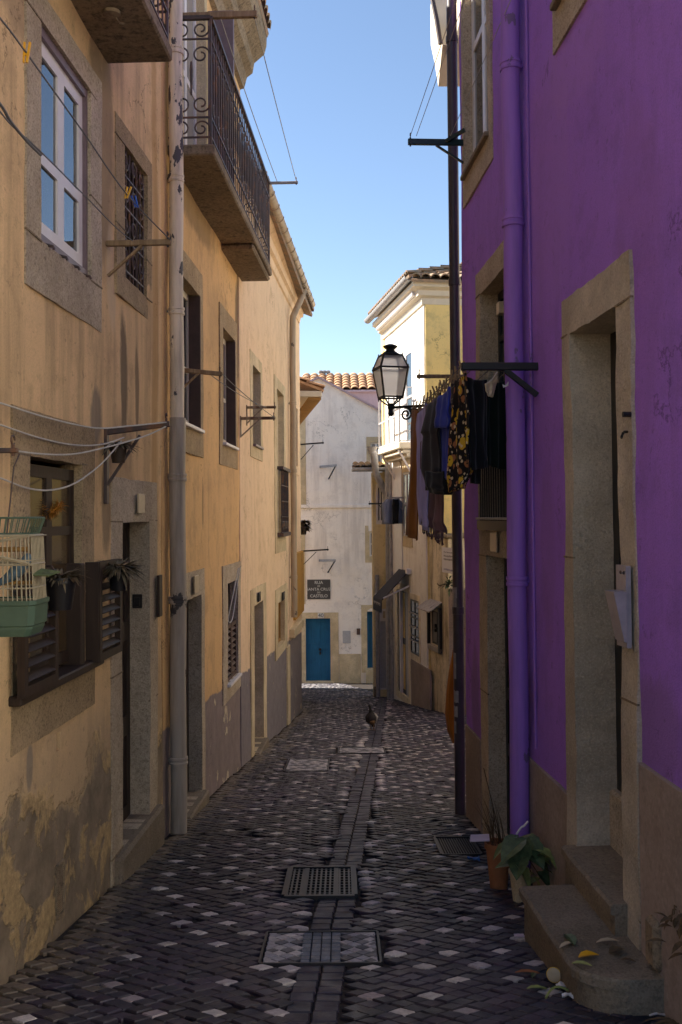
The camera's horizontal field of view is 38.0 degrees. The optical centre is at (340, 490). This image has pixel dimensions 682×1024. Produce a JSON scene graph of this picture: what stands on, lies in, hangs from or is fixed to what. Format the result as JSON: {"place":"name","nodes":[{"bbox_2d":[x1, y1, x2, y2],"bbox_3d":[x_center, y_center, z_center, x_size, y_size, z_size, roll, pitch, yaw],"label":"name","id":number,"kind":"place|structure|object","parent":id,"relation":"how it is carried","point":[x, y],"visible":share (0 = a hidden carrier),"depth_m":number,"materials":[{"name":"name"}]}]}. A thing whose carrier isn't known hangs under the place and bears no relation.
{"place":"outdoors","nodes":[
{"label":"outdoors","id":0,"kind":"place"},
{"bbox_2d":[0,683,664,1023],"bbox_3d":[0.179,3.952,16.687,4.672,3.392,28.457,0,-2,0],"label":"street","id":1,"kind":"structure","parent":0,"point":[221,880],"depth_m":5.42,"materials":[{"name":"grey stone"}]},
{"bbox_2d":[0,0,187,985],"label":"stained tan house","id":2,"kind":"structure","parent":1,"relation":"on","point":[82,819],"depth_m":5.60,"materials":[{"name":"paint"}]},
{"bbox_2d":[0,435,18,455],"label":"clothesline bracket","id":3,"kind":"object","parent":2,"relation":"attached to","point":[12,450],"visible":1,"depth_m":3.80,"materials":[{"name":"metal"}]},
{"bbox_2d":[0,454,59,636],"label":"birdcage","id":4,"kind":"object","parent":3,"relation":"hanging from","point":[25,616],"visible":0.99,"depth_m":3.59,"materials":[{"name":"green plastic"}]},
{"bbox_2d":[0,553,30,585],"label":"caged bird","id":5,"kind":"object","parent":4,"relation":"on","point":[14,573],"visible":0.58,"depth_m":3.66},
{"bbox_2d":[0,102,41,155],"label":"clothesline","id":6,"kind":"object","parent":2,"relation":"attached to","point":[19,132],"visible":1,"depth_m":3.90,"materials":[{"name":"grey fabric"}]},
{"bbox_2d":[40,497,68,520],"bbox_3d":[-1.532,0.074,5.063,0.115,0.199,0.364,-1,-2,20],"label":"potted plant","id":7,"kind":"object","parent":2,"relation":"attached to","point":[56,509],"visible":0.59,"depth_m":5.15,"materials":[{"name":"orange plant"}]},
{"bbox_2d":[0,441,121,490],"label":"clothesline","id":8,"kind":"object","parent":2,"relation":"attached to","point":[1,478],"visible":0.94,"depth_m":5.03,"materials":[{"name":"fabric"}]},
{"bbox_2d":[41,42,81,265],"bbox_3d":[-1.530,-1.779,5.319,0.050,1.003,0.753,-1,-2,3],"label":"window","id":9,"kind":"structure","parent":2,"relation":"in","point":[61,137],"depth_m":5.32,"materials":[{"name":"white paint"}]},
{"bbox_2d":[0,424,123,445],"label":"clothesline","id":10,"kind":"object","parent":2,"relation":"attached to","point":[57,441],"visible":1,"depth_m":5.02,"materials":[{"name":"fabric"}]},
{"bbox_2d":[40,565,88,610],"bbox_3d":[-1.300,0.454,4.635,0.277,0.205,0.280,0,-2,0],"label":"potted plant","id":11,"kind":"object","parent":2,"relation":"attached to","point":[60,588],"visible":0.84,"depth_m":4.59,"materials":[{"name":"black plant"}]},
{"bbox_2d":[8,464,121,706],"bbox_3d":[-1.457,0.433,5.230,0.207,1.109,1.634,-1,-2,4],"label":"window","id":12,"kind":"structure","parent":2,"relation":"in","point":[64,639],"depth_m":5.32,"materials":[{"name":"brown wood"}]},
{"bbox_2d":[0,111,132,240],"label":"clothesline","id":13,"kind":"object","parent":2,"relation":"attached to","point":[2,114],"visible":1,"depth_m":4.66,"materials":[{"name":"fabric"}]},
{"bbox_2d":[41,27,91,279],"bbox_3d":[-1.500,-1.768,5.318,0.143,1.125,0.823,-1,-2,3],"label":"window frame","id":14,"kind":"structure","parent":2,"relation":"in","point":[47,41],"depth_m":5.68,"materials":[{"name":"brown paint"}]},
{"bbox_2d":[94,558,145,590],"bbox_3d":[-1.303,0.488,5.798,0.373,0.189,0.374,0,-2,0],"label":"potted plant","id":15,"kind":"object","parent":2,"relation":"on","point":[118,573],"visible":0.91,"depth_m":5.74,"materials":[{"name":"green plant"}]},
{"bbox_2d":[100,440,143,462],"bbox_3d":[-1.319,-0.237,5.959,0.260,0.137,0.281,0,-2,0],"label":"potted plant","id":16,"kind":"object","parent":2,"relation":"on","point":[118,454],"visible":0.81,"depth_m":5.92,"materials":[{"name":"brown plant"}]},
{"bbox_2d":[122,522,129,821],"bbox_3d":[-1.543,1.246,6.685,0.050,2.068,0.725,-1,-2,3],"label":"door","id":17,"kind":"structure","parent":2,"relation":"in","point":[126,526],"depth_m":6.96,"materials":[{"name":"brown wood"}]},
{"bbox_2d":[127,166,137,285],"bbox_3d":[-1.491,-1.827,6.785,0.050,0.880,0.601,-1,-2,3],"label":"window","id":18,"kind":"structure","parent":2,"relation":"in","point":[130,166],"depth_m":6.95,"materials":[{"name":"brown metal"}]},
{"bbox_2d":[104,413,169,503],"bbox_3d":[-1.233,-0.198,5.978,0.404,0.549,0.050,-1,-2,3],"label":"clothesline bracket","id":19,"kind":"object","parent":2,"relation":"attached to","point":[107,433],"visible":0.89,"depth_m":5.97,"materials":[{"name":"metal"}]},
{"bbox_2d":[0,402,166,428],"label":"clothesline","id":20,"kind":"object","parent":19,"relation":"attached to","point":[77,424],"visible":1,"depth_m":5.17,"materials":[{"name":"fabric"}]},
{"bbox_2d":[19,426,165,455],"bbox_3d":[-1.349,-0.286,4.962,0.211,0.274,2.106,-1,-2,11],"label":"clothesline","id":21,"kind":"object","parent":19,"relation":"attached to","point":[90,450],"visible":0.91,"depth_m":5.37,"materials":[{"name":"fabric"}]},
{"bbox_2d":[106,231,170,276],"bbox_3d":[-1.240,-1.450,6.062,0.401,0.274,0.042,-1,-2,3],"label":"clothesline bracket","id":22,"kind":"object","parent":2,"relation":"attached to","point":[139,243],"visible":1,"depth_m":6.05,"materials":[{"name":"brown metal"}]},
{"bbox_2d":[0,17,170,239],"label":"clothesline","id":23,"kind":"object","parent":22,"relation":"attached to","point":[19,43],"visible":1,"depth_m":4.83,"materials":[{"name":"grey fabric"}]},
{"bbox_2d":[23,42,31,62],"bbox_3d":[-1.284,-1.793,4.049,0.033,0.086,0.012,0,-2,0],"label":"clothes peg","id":24,"kind":"object","parent":23,"relation":"attached to","point":[26,56],"visible":1,"depth_m":4.04,"materials":[{"name":"yellow plastic"}]},
{"bbox_2d":[31,0,271,837],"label":"ochre balcony house","id":25,"kind":"structure","parent":1,"relation":"on","point":[223,249],"depth_m":9.41,"materials":[{"name":"paint"}]},
{"bbox_2d":[186,600,188,792],"bbox_3d":[-1.430,1.825,8.642,0.050,1.778,0.757,-1,-2,3],"label":"door","id":26,"kind":"structure","parent":25,"relation":"in","point":[187,659],"depth_m":8.97,"materials":[{"name":"brown wood"}]},
{"bbox_2d":[183,0,196,144],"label":"window","id":27,"kind":"structure","parent":25,"relation":"in","point":[188,5],"depth_m":9.19,"materials":[{"name":"white paint"}]},
{"bbox_2d":[183,290,204,433],"bbox_3d":[-1.366,-1.168,8.657,0.190,1.266,0.880,-1,-2,3],"label":"window","id":28,"kind":"structure","parent":25,"relation":"in","point":[192,304],"depth_m":9.04,"materials":[{"name":"paint"}]},
{"bbox_2d":[184,366,222,387],"bbox_3d":[-1.154,-0.898,8.029,0.388,0.229,0.042,-1,-2,3],"label":"clothesline bracket","id":29,"kind":"object","parent":25,"relation":"attached to","point":[197,372],"visible":0.82,"depth_m":8.02,"materials":[{"name":"brown metal"}]},
{"bbox_2d":[183,5,256,19],"bbox_3d":[-1.024,-3.816,7.909,0.709,0.113,0.042,-1,-2,3],"label":"clothesline bracket","id":30,"kind":"object","parent":25,"relation":"attached to","point":[247,14],"visible":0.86,"depth_m":7.89,"materials":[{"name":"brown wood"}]},
{"bbox_2d":[254,19,296,180],"bbox_3d":[-0.610,-3.724,9.835,0.007,0.039,3.890,-1,-2,2],"label":"clothesline","id":31,"kind":"object","parent":30,"relation":"attached to","point":[273,93],"visible":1,"depth_m":9.16,"materials":[{"name":"fabric"}]},
{"bbox_2d":[223,338,238,450],"bbox_3d":[-1.270,-1.086,10.774,0.190,1.240,0.892,-1,-2,3],"label":"window","id":32,"kind":"structure","parent":25,"relation":"in","point":[229,348],"depth_m":11.15,"materials":[{"name":"paint"}]},
{"bbox_2d":[228,566,240,622],"bbox_3d":[-1.169,1.129,10.820,0.035,0.603,0.342,-1,-2,17],"label":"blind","id":33,"kind":"object","parent":25,"relation":"hanging from","point":[238,574],"visible":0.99,"depth_m":10.85,"materials":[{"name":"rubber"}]},
{"bbox_2d":[227,583,241,686],"bbox_3d":[-1.239,1.545,10.894,0.185,1.094,0.801,-1,-2,3],"label":"window","id":34,"kind":"structure","parent":25,"relation":"in","point":[232,653],"depth_m":11.01,"materials":[{"name":"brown wood"}]},
{"bbox_2d":[264,177,297,184],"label":"clothesline bracket","id":35,"kind":"object","parent":25,"relation":"attached to","point":[282,182],"visible":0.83,"depth_m":11.77,"materials":[{"name":"grey metal"}]},
{"bbox_2d":[221,19,276,180],"bbox_3d":[-0.860,-3.716,9.847,0.007,0.049,3.890,-1,-2,3],"label":"clothesline","id":36,"kind":"object","parent":35,"relation":"attached to","point":[246,95],"visible":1,"depth_m":9.28,"materials":[{"name":"fabric"}]},
{"bbox_2d":[238,162,315,766],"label":"building","id":37,"kind":"structure","parent":1,"relation":"on","point":[276,307],"depth_m":14.59,"materials":[{"name":"paint"}]},
{"bbox_2d":[240,412,275,437],"bbox_3d":[-0.975,-0.769,11.547,0.424,0.294,0.050,-1,-2,3],"label":"clothesline bracket","id":38,"kind":"object","parent":37,"relation":"attached to","point":[257,419],"visible":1,"depth_m":11.54,"materials":[{"name":"beige metal"}]},
{"bbox_2d":[246,402,275,425],"bbox_3d":[-0.977,-0.941,12.066,0.376,0.286,0.050,-1,-2,3],"label":"clothesline bracket","id":39,"kind":"object","parent":37,"relation":"attached to","point":[258,407],"visible":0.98,"depth_m":12.06,"materials":[{"name":"beige metal"}]},
{"bbox_2d":[283,758,329,771],"bbox_3d":[-0.391,3.211,11.559,0.507,0.164,1.089,0,-2,0],"label":"manhole cover","id":40,"kind":"object","parent":1,"relation":"on","point":[313,764],"visible":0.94,"depth_m":11.54,"materials":[{"name":"metal"}]},
{"bbox_2d":[300,376,324,423],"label":"eaved house","id":41,"kind":"structure","parent":1,"relation":"on","point":[311,392],"depth_m":20.27,"materials":[{"name":"paint"}]},
{"bbox_2d":[258,930,381,967],"bbox_3d":[-0.096,2.234,4.818,0.576,0.096,0.502,0,-2,0],"label":"manhole cover","id":42,"kind":"object","parent":1,"relation":"on","point":[353,948],"visible":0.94,"depth_m":4.79,"materials":[{"name":"metal"}]},
{"bbox_2d":[282,865,357,900],"bbox_3d":[-0.124,2.419,6.091,0.442,0.138,0.755,0,-2,0],"label":"drain grate","id":43,"kind":"object","parent":1,"relation":"on","point":[317,883],"visible":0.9,"depth_m":6.07,"materials":[{"name":"metal"}]},
{"bbox_2d":[300,376,381,682],"bbox_3d":[0.323,1.544,32.411,5.377,10.205,3.120,0,-2,0],"label":"blue door house","id":44,"kind":"structure","parent":1,"relation":"on","point":[337,633],"depth_m":30.99,"materials":[{"name":"paint"}]},
{"bbox_2d":[301,520,312,534],"bbox_3d":[-0.741,0.732,19.957,0.361,0.299,0.365,-1,-2,33],"label":"potted plant","id":45,"kind":"object","parent":44,"relation":"on","point":[305,526],"visible":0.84,"depth_m":19.88,"materials":[{"name":"black plant"}]},
{"bbox_2d":[306,618,330,680],"bbox_3d":[-0.714,4.966,31.066,0.774,1.958,0.050,0,-2,0],"label":"door","id":46,"kind":"structure","parent":44,"relation":"in","point":[318,667],"depth_m":31.05,"materials":[{"name":"blue paint"}]},
{"bbox_2d":[307,579,330,598],"bbox_3d":[-0.692,3.077,30.915,0.764,0.612,0.031,0,-2,0],"label":"street name sign","id":47,"kind":"object","parent":44,"relation":"attached to","point":[319,589],"visible":1,"depth_m":30.90,"materials":[{"name":"grey ceramic"}]},
{"bbox_2d":[367,612,372,667],"bbox_3d":[1.001,4.658,31.053,0.368,1.765,0.050,0,-2,0],"label":"door","id":48,"kind":"structure","parent":44,"relation":"in","point":[369,614],"depth_m":31.03,"materials":[{"name":"blue paint"}]},
{"bbox_2d":[370,442,381,461],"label":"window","id":49,"kind":"structure","parent":44,"relation":"in","point":[376,444],"depth_m":31.10,"materials":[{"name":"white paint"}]},
{"bbox_2d":[302,370,381,409],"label":"mauve tiled house","id":50,"kind":"structure","parent":1,"relation":"on","point":[361,385],"depth_m":35.93,"materials":[{"name":"ceramic"}]},
{"bbox_2d":[338,747,385,754],"bbox_3d":[0.269,3.407,12.951,0.620,0.115,0.679,0,-2,0],"label":"manhole cover","id":51,"kind":"object","parent":1,"relation":"on","point":[362,750],"visible":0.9,"depth_m":12.92,"materials":[{"name":"stone"}]},
{"bbox_2d":[352,446,386,696],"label":"narrow yellow house","id":52,"kind":"structure","parent":1,"relation":"on","point":[375,467],"depth_m":23.96,"materials":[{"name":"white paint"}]},
{"bbox_2d":[377,487,382,521],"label":"window","id":53,"kind":"structure","parent":52,"relation":"in","point":[379,494],"depth_m":24.06,"materials":[{"name":"white paint"}]},
{"bbox_2d":[380,621,385,687],"bbox_3d":[1.016,3.959,23.976,0.142,1.611,0.050,0,-2,-2],"label":"door","id":54,"kind":"structure","parent":52,"relation":"in","point":[382,623],"depth_m":23.96,"materials":[{"name":"grey paint"}]},
{"bbox_2d":[365,704,377,729],"bbox_3d":[0.488,3.593,15.736,0.198,0.405,0.168,1,-2,-35],"label":"standing bird","id":55,"kind":"object","parent":1,"relation":"on","point":[371,717],"visible":1,"depth_m":15.69},
{"bbox_2d":[364,262,463,709],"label":"white gutter house","id":56,"kind":"structure","parent":1,"relation":"on","point":[410,309],"depth_m":21.07,"materials":[{"name":"paint"}]},
{"bbox_2d":[373,568,410,611],"bbox_3d":[1.109,2.167,21.723,0.640,0.960,1.131,0,-2,-9],"label":"awning","id":57,"kind":"object","parent":56,"relation":"attached to","point":[386,589],"visible":1,"depth_m":21.67,"materials":[{"name":"grey fabric"}]},
{"bbox_2d":[387,495,403,510],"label":"clothesline bracket","id":58,"kind":"object","parent":56,"relation":"attached to","point":[394,498],"visible":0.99,"depth_m":21.89,"materials":[{"name":"black metal"}]},
{"bbox_2d":[381,498,402,523],"bbox_3d":[1.138,0.450,21.869,0.499,0.572,0.176,1,-2,-36],"label":"jacket","id":59,"kind":"object","parent":58,"relation":"hanging from","point":[386,506],"visible":0.63,"depth_m":21.76,"materials":[{"name":"grey fabric"}]},
{"bbox_2d":[392,499,398,523],"bbox_3d":[1.195,0.454,21.626,0.155,0.551,0.078,0,-2,-16],"label":"shirt","id":60,"kind":"object","parent":58,"relation":"hanging from","point":[395,511],"visible":1,"depth_m":21.61,"materials":[{"name":"black fabric"}]},
{"bbox_2d":[398,591,406,694],"bbox_3d":[1.402,3.376,22.232,0.050,2.287,0.752,0,-2,-9],"label":"door","id":61,"kind":"structure","parent":56,"relation":"in","point":[404,639],"depth_m":21.99,"materials":[{"name":"beige paint"}]},
{"bbox_2d":[403,471,409,535],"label":"window","id":62,"kind":"structure","parent":56,"relation":"in","point":[406,474],"depth_m":21.83,"materials":[{"name":"grey paint"}]},
{"bbox_2d":[406,592,408,696],"bbox_3d":[1.492,3.361,21.684,0.065,2.287,0.340,0,-2,-9],"label":"door panel","id":63,"kind":"structure","parent":56,"relation":"in","point":[407,677],"depth_m":21.71,"materials":[{"name":"brown paint"}]},
{"bbox_2d":[405,350,411,441],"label":"window","id":64,"kind":"structure","parent":56,"relation":"in","point":[408,356],"depth_m":21.39,"materials":[{"name":"grey paint"}]},
{"bbox_2d":[409,599,418,656],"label":"window","id":65,"kind":"structure","parent":56,"relation":"in","point":[414,612],"depth_m":20.91,"materials":[{"name":"black paint"}]},
{"bbox_2d":[416,533,464,713],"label":"streaked low building","id":66,"kind":"structure","parent":1,"relation":"on","point":[435,607],"depth_m":19.25,"materials":[{"name":"beige paint"}]},
{"bbox_2d":[416,599,442,653],"bbox_3d":[1.775,2.655,19.491,0.340,1.002,0.957,0,-2,-11],"label":"window","id":67,"kind":"structure","parent":66,"relation":"in","point":[429,605],"depth_m":19.50,"materials":[{"name":"black paint"}]},
{"bbox_2d":[442,547,451,573],"bbox_3d":[1.995,1.290,18.346,0.014,0.471,0.768,0,-2,-12],"label":"poster","id":68,"kind":"object","parent":66,"relation":"attached to","point":[446,560],"visible":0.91,"depth_m":18.42,"materials":[{"name":"white paper"}]},
{"bbox_2d":[449,588,465,714],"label":"smooth cream pier","id":69,"kind":"structure","parent":66,"relation":"on","point":[451,623],"depth_m":18.57,"materials":[{"name":"paint"}]},
{"bbox_2d":[445,652,453,742],"bbox_3d":[1.067,1.894,9.553,0.132,1.069,0.106,0,-2,0],"label":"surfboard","id":70,"kind":"object","parent":1,"relation":"on","point":[449,710],"visible":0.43,"depth_m":9.52,"materials":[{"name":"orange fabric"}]},
{"bbox_2d":[433,836,482,856],"bbox_3d":[0.832,2.557,7.111,0.291,0.102,0.614,0,-2,0],"label":"gutter grating","id":71,"kind":"object","parent":1,"relation":"on","point":[454,845],"visible":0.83,"depth_m":7.10,"materials":[{"name":"metal"}]},
{"bbox_2d":[470,834,489,841],"bbox_3d":[0.820,2.054,5.856,0.125,0.022,0.085,0,-2,0],"label":"sheet","id":72,"kind":"object","parent":1,"relation":"on","point":[479,837],"visible":1,"depth_m":5.85,"materials":[{"name":"purple paper"}]},
{"bbox_2d":[473,768,508,889],"bbox_3d":[0.915,2.014,5.918,0.220,0.720,0.165,0,-2,-25],"label":"potted plant","id":73,"kind":"object","parent":1,"relation":"on","point":[498,878],"visible":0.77,"depth_m":5.88,"materials":[{"name":"orange plant"}]},
{"bbox_2d":[493,821,556,902],"bbox_3d":[1.048,2.106,5.582,0.410,0.450,0.297,0,-2,-15],"label":"potted plant","id":74,"kind":"object","parent":1,"relation":"on","point":[518,853],"visible":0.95,"depth_m":5.55,"materials":[{"name":"green plant"}]},
{"bbox_2d":[546,967,559,982],"bbox_3d":[0.931,2.106,4.319,0.066,0.065,0.043,-1,-2,21],"label":"lemon half","id":75,"kind":"object","parent":1,"relation":"on","point":[553,974],"visible":1,"depth_m":4.30,"materials":[{"name":"beige food"}]},
{"bbox_2d":[430,0,681,1023],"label":"purple house","id":76,"kind":"structure","parent":1,"relation":"on","point":[568,736],"depth_m":5.16,"materials":[{"name":"paint"}]},
{"bbox_2d":[372,344,451,419],"bbox_3d":[0.665,-0.865,8.473,0.834,0.811,0.347,-1,-2,13],"label":"street lamp","id":77,"kind":"object","parent":76,"relation":"attached to","point":[390,369],"visible":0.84,"depth_m":8.44,"materials":[{"name":"black metal"}]},
{"bbox_2d":[408,128,465,163],"bbox_3d":[0.787,-2.830,8.129,0.472,0.252,0.146,0,-2,0],"label":"clothesline bracket","id":78,"kind":"object","parent":76,"relation":"attached to","point":[451,140],"visible":1,"depth_m":8.16,"materials":[{"name":"black metal"}]},
{"bbox_2d":[410,1,455,134],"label":"clothesline","id":79,"kind":"object","parent":78,"relation":"attached to","point":[433,66],"visible":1,"depth_m":6.85,"materials":[{"name":"fabric"}]},
{"bbox_2d":[416,0,464,135],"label":"clothesline","id":80,"kind":"object","parent":78,"relation":"attached to","point":[441,64],"visible":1,"depth_m":6.82,"materials":[{"name":"fabric"}]},
{"bbox_2d":[450,0,510,135],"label":"clothesline","id":81,"kind":"object","parent":78,"relation":"attached to","point":[480,68],"visible":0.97,"depth_m":6.88,"materials":[{"name":"fabric"}]},
{"bbox_2d":[417,369,462,379],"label":"clothesline bracket","id":82,"kind":"object","parent":76,"relation":"attached to","point":[419,375],"visible":0.86,"depth_m":8.29,"materials":[{"name":"brown metal"}]},
{"bbox_2d":[460,0,488,180],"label":"window","id":83,"kind":"structure","parent":76,"relation":"in","point":[478,7],"depth_m":7.90,"materials":[{"name":"white paint"}]},
{"bbox_2d":[461,362,538,396],"bbox_3d":[0.941,-0.656,5.860,0.462,0.204,0.040,0,-2,-3],"label":"clothesline bracket","id":84,"kind":"object","parent":76,"relation":"attached to","point":[507,368],"visible":1,"depth_m":5.85,"materials":[{"name":"black metal"}]},
{"bbox_2d":[411,366,460,408],"bbox_3d":[0.648,-0.699,7.074,0.005,0.036,2.455,0,-2,-3],"label":"clothesline","id":85,"kind":"object","parent":84,"relation":"attached to","point":[438,389],"visible":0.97,"depth_m":6.76,"materials":[{"name":"white fabric"}]},
{"bbox_2d":[406,409,419,540],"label":"trousers","id":86,"kind":"object","parent":85,"relation":"hanging from","point":[412,521],"visible":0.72,"depth_m":8.00,"materials":[{"name":"fabric"}]},
{"bbox_2d":[416,403,429,531],"bbox_3d":[0.627,-0.171,7.632,0.062,0.978,0.355,0,-2,-4],"label":"scarf","id":87,"kind":"object","parent":85,"relation":"hanging from","point":[422,498],"visible":0.75,"depth_m":7.66,"materials":[{"name":"purple fabric"}]},
{"bbox_2d":[421,393,441,490],"bbox_3d":[0.661,-0.323,6.989,0.098,0.687,0.465,0,-2,-10],"label":"shirt","id":88,"kind":"object","parent":85,"relation":"hanging from","point":[431,454],"visible":0.73,"depth_m":7.01,"materials":[{"name":"grey fabric"}]},
{"bbox_2d":[425,471,452,494],"bbox_3d":[0.675,-0.056,6.832,0.095,0.174,0.274,0,-2,-19],"label":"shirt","id":89,"kind":"object","parent":85,"relation":"hanging from","point":[436,483],"visible":0.91,"depth_m":6.77,"materials":[{"name":"black fabric"}]},
{"bbox_2d":[434,386,450,427],"bbox_3d":[0.684,-0.539,6.601,0.051,0.271,0.336,0,-2,-8],"label":"vest","id":90,"kind":"object","parent":85,"relation":"hanging from","point":[442,416],"visible":0.99,"depth_m":6.58,"materials":[{"name":"blue fabric"}]},
{"bbox_2d":[440,399,450,479],"bbox_3d":[0.707,-0.358,6.712,0.046,0.580,0.303,0,-2,-5],"label":"shirt","id":91,"kind":"object","parent":85,"relation":"hanging from","point":[444,434],"visible":0.45,"depth_m":6.70,"materials":[{"name":"blue fabric"}]},
{"bbox_3d":[0.629,-0.668,7.769,0.056,0.090,0.017,0,-2,0],"label":"clothes peg","id":92,"kind":"object","parent":85,"relation":"attached to","visible":0},
{"bbox_2d":[420,397,447,545],"bbox_3d":[0.683,-0.134,7.402,0.082,1.071,0.720,0,-2,-6],"label":"shawl","id":93,"kind":"object","parent":92,"relation":"hanging from","point":[436,525],"visible":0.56,"depth_m":7.20,"materials":[{"name":"fabric"}]},
{"bbox_2d":[498,289,506,516],"bbox_3d":[1.261,-0.628,7.005,0.050,1.772,1.088,0,-2,-3],"label":"window","id":94,"kind":"structure","parent":76,"relation":"in","point":[501,295],"depth_m":7.49,"materials":[{"name":"black paint"}]},
{"bbox_2d":[504,558,509,834],"bbox_3d":[1.272,1.491,6.873,0.050,2.058,0.937,0,-2,-3],"label":"door","id":95,"kind":"structure","parent":76,"relation":"in","point":[505,560],"depth_m":7.29,"materials":[{"name":"black paint"}]},
{"bbox_2d":[550,0,561,10],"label":"window","id":96,"kind":"structure","parent":76,"relation":"in","point":[554,4],"depth_m":5.36,"materials":[{"name":"brown paint"}]},
{"bbox_2d":[610,332,621,791],"bbox_3d":[1.466,0.352,4.807,0.050,2.366,0.708,0,-2,-3],"label":"door","id":97,"kind":"structure","parent":76,"relation":"in","point":[616,536],"depth_m":5.12,"materials":[{"name":"black paint"}]},
{"bbox_2d":[605,565,631,647],"bbox_3d":[1.210,0.503,4.328,0.080,0.354,0.136,0,-2,-3],"label":"mailbox","id":98,"kind":"object","parent":76,"relation":"attached to","point":[619,601],"visible":1,"depth_m":4.27,"materials":[{"name":"grey metal"}]},
{"bbox_2d":[643,905,681,1023],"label":"potted plant","id":99,"kind":"object","parent":1,"relation":"on","point":[676,946],"visible":0.92,"depth_m":3.76,"materials":[{"name":"green plant"}]},
{"bbox_2d":[240,0,461,376],"label":"sky","id":100,"kind":"structure","parent":0,"point":[367,207],"materials":[{"name":"blue"}]},
{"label":"clothesline bracket","id":101,"kind":"object","parent":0,"visible":0},
{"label":"clothesline","id":102,"kind":"object","parent":101,"relation":"attached to","visible":0},
{"bbox_2d":[464,377,487,469],"bbox_3d":[0.835,-0.407,6.058,0.051,0.569,0.206,-2,-2,42],"label":"tank top","id":103,"kind":"object","parent":102,"relation":"hanging from","point":[477,441],"visible":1,"depth_m":6.06,"materials":[{"name":"black fabric"}]},
{"bbox_2d":[485,372,497,396],"bbox_3d":[0.908,-0.644,5.996,0.086,0.154,0.030,0,-2,-30],"label":"cloth","id":104,"kind":"object","parent":102,"relation":"hanging from","point":[490,386],"visible":1,"depth_m":5.99,"materials":[{"name":"beige fabric"}]},
{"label":"clothesline","id":105,"kind":"object","parent":101,"relation":"attached to","visible":0},
{"bbox_2d":[447,373,472,492],"bbox_3d":[0.738,-0.358,6.186,0.096,0.730,0.458,0,-2,-6],"label":"dress","id":106,"kind":"object","parent":105,"relation":"hanging from","point":[459,472],"visible":1,"depth_m":6.12,"materials":[{"name":"fabric"}]},
{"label":"clothesline","id":107,"kind":"object","parent":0,"visible":0},
{"bbox_2d":[487,381,506,469],"bbox_3d":[1.011,-0.425,6.374,0.181,0.594,0.041,0,-2,-28],"label":"dress","id":108,"kind":"object","parent":107,"relation":"hanging from","point":[496,430],"visible":0.69,"depth_m":6.36,"materials":[{"name":"black fabric"}]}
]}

